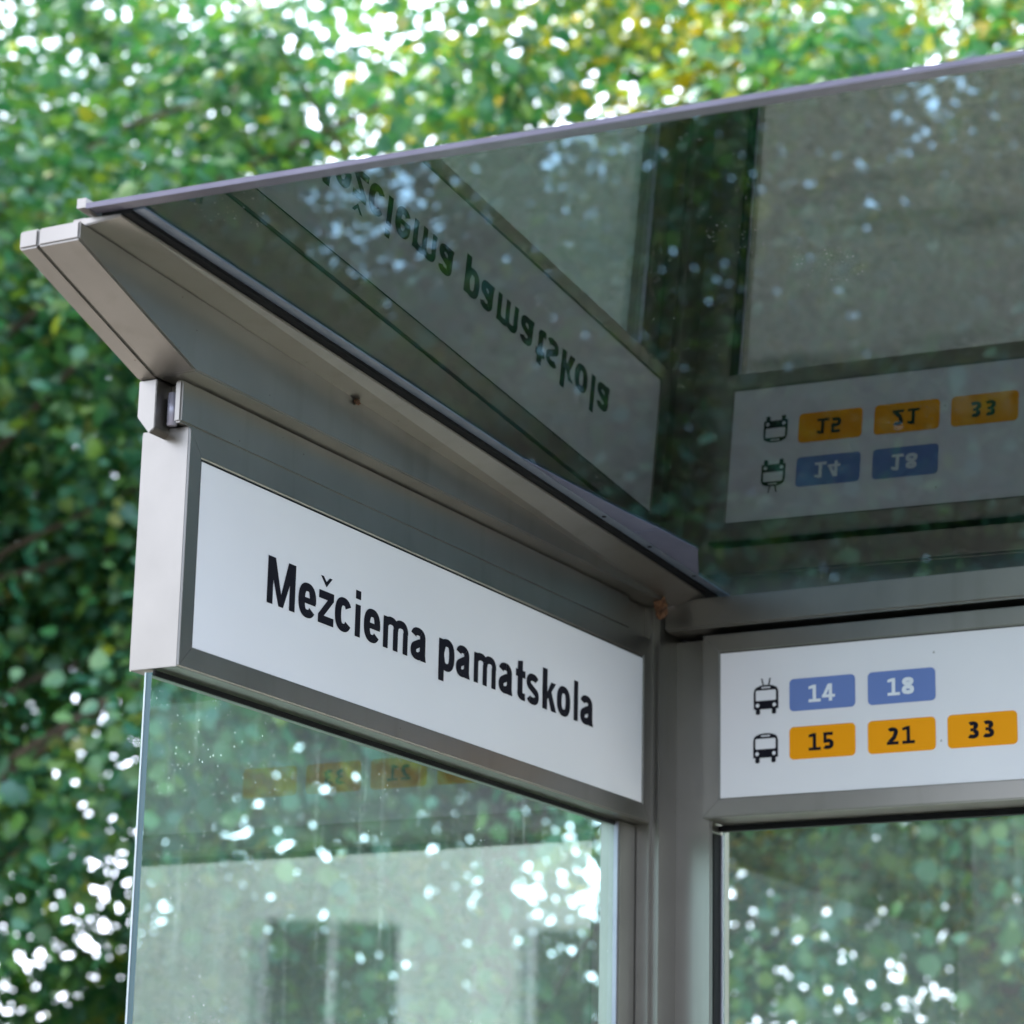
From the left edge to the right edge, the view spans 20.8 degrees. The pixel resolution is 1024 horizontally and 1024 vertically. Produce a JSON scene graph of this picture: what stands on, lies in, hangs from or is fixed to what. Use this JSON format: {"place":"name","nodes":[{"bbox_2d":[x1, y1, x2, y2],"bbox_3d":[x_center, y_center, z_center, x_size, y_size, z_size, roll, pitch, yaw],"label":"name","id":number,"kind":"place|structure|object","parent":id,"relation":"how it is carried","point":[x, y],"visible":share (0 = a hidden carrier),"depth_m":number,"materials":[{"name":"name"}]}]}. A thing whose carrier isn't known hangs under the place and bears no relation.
{"place":"outdoors","nodes":[
{"label":"outdoors","id":0,"kind":"place"},
{"bbox_2d":[0,0,1022,1023],"label":"sky","id":1,"kind":"structure","parent":0,"point":[592,873],"materials":[{"name":"white"}]},
{"bbox_2d":[20,49,1023,1023],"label":"bus shelter","id":2,"kind":"object","parent":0,"point":[744,363],"visible":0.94,"depth_m":3.57,"materials":[{"name":"grey paint"}]},
{"bbox_2d":[354,398,360,404],"bbox_3d":[-0.209,-0.149,3.768,0.008,0.009,0.014,-7,-17,28],"label":"insect nest","id":3,"kind":"object","parent":2,"relation":"attached to","point":[356,401],"visible":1,"depth_m":3.77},
{"bbox_2d":[129,426,650,824],"bbox_3d":[-0.120,0.202,4.004,0.074,0.305,1.322,-7,-17,28],"label":"stop name sign","id":4,"kind":"object","parent":2,"relation":"attached to","point":[260,581],"visible":1,"depth_m":3.82,"materials":[{"name":"grey paint"}]},
{"bbox_2d":[653,597,667,619],"bbox_3d":[0.245,0.157,4.569,0.023,0.045,0.024,-7,-17,28],"label":"insect nest","id":5,"kind":"object","parent":2,"relation":"attached to","point":[660,607],"visible":1,"depth_m":4.56,"materials":[{"name":"brown soil"}]},
{"bbox_2d":[703,606,1023,825],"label":"route sign","id":6,"kind":"object","parent":2,"relation":"attached to","point":[923,714],"visible":1,"depth_m":4.40,"materials":[{"name":"grey paint"}]},
{"label":"ground","id":7,"kind":"structure","parent":0,"visible":0},
{"bbox_2d":[0,924,318,1023],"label":"shrub","id":8,"kind":"object","parent":7,"relation":"on","point":[173,1019],"visible":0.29,"depth_m":13.13,"materials":[{"name":"green plant"}]},
{"bbox_2d":[0,0,334,975],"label":"linden tree","id":9,"kind":"object","parent":7,"relation":"on","point":[42,50],"visible":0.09,"depth_m":14.78,"materials":[{"name":"green plant"}]},
{"bbox_2d":[0,0,686,1023],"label":"linden tree","id":10,"kind":"object","parent":7,"relation":"on","point":[22,354],"visible":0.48,"depth_m":11.05,"materials":[{"name":"green plant"}]},
{"bbox_2d":[0,779,826,1023],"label":"shrub","id":11,"kind":"object","parent":7,"relation":"on","point":[575,988],"visible":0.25,"depth_m":12.38,"materials":[{"name":"green plant"}]},
{"bbox_2d":[0,0,1005,1023],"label":"linden tree","id":12,"kind":"object","parent":7,"relation":"on","point":[300,111],"visible":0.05,"depth_m":14.14,"materials":[{"name":"green plant"}]},
{"bbox_2d":[0,0,1023,1023],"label":"linden tree","id":13,"kind":"object","parent":7,"relation":"on","point":[486,1002],"visible":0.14,"depth_m":11.56,"materials":[{"name":"green plant"}]},
{"bbox_2d":[246,826,952,1023],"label":"shrub","id":14,"kind":"object","parent":7,"relation":"on","point":[772,1018],"visible":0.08,"depth_m":13.10,"materials":[{"name":"green plant"}]},
{"bbox_2d":[299,0,1023,1022],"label":"linden tree","id":15,"kind":"object","parent":7,"relation":"on","point":[705,22],"visible":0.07,"depth_m":13.36,"materials":[{"name":"green plant"}]},
{"bbox_2d":[569,0,1023,1023],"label":"linden tree","id":16,"kind":"object","parent":7,"relation":"on","point":[929,958],"visible":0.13,"depth_m":10.69,"materials":[{"name":"green plant"}]},
{"bbox_2d":[845,960,1023,1023],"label":"shrub","id":17,"kind":"object","parent":7,"relation":"on","point":[997,993],"visible":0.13,"depth_m":12.61,"materials":[{"name":"green plant"}]}
]}

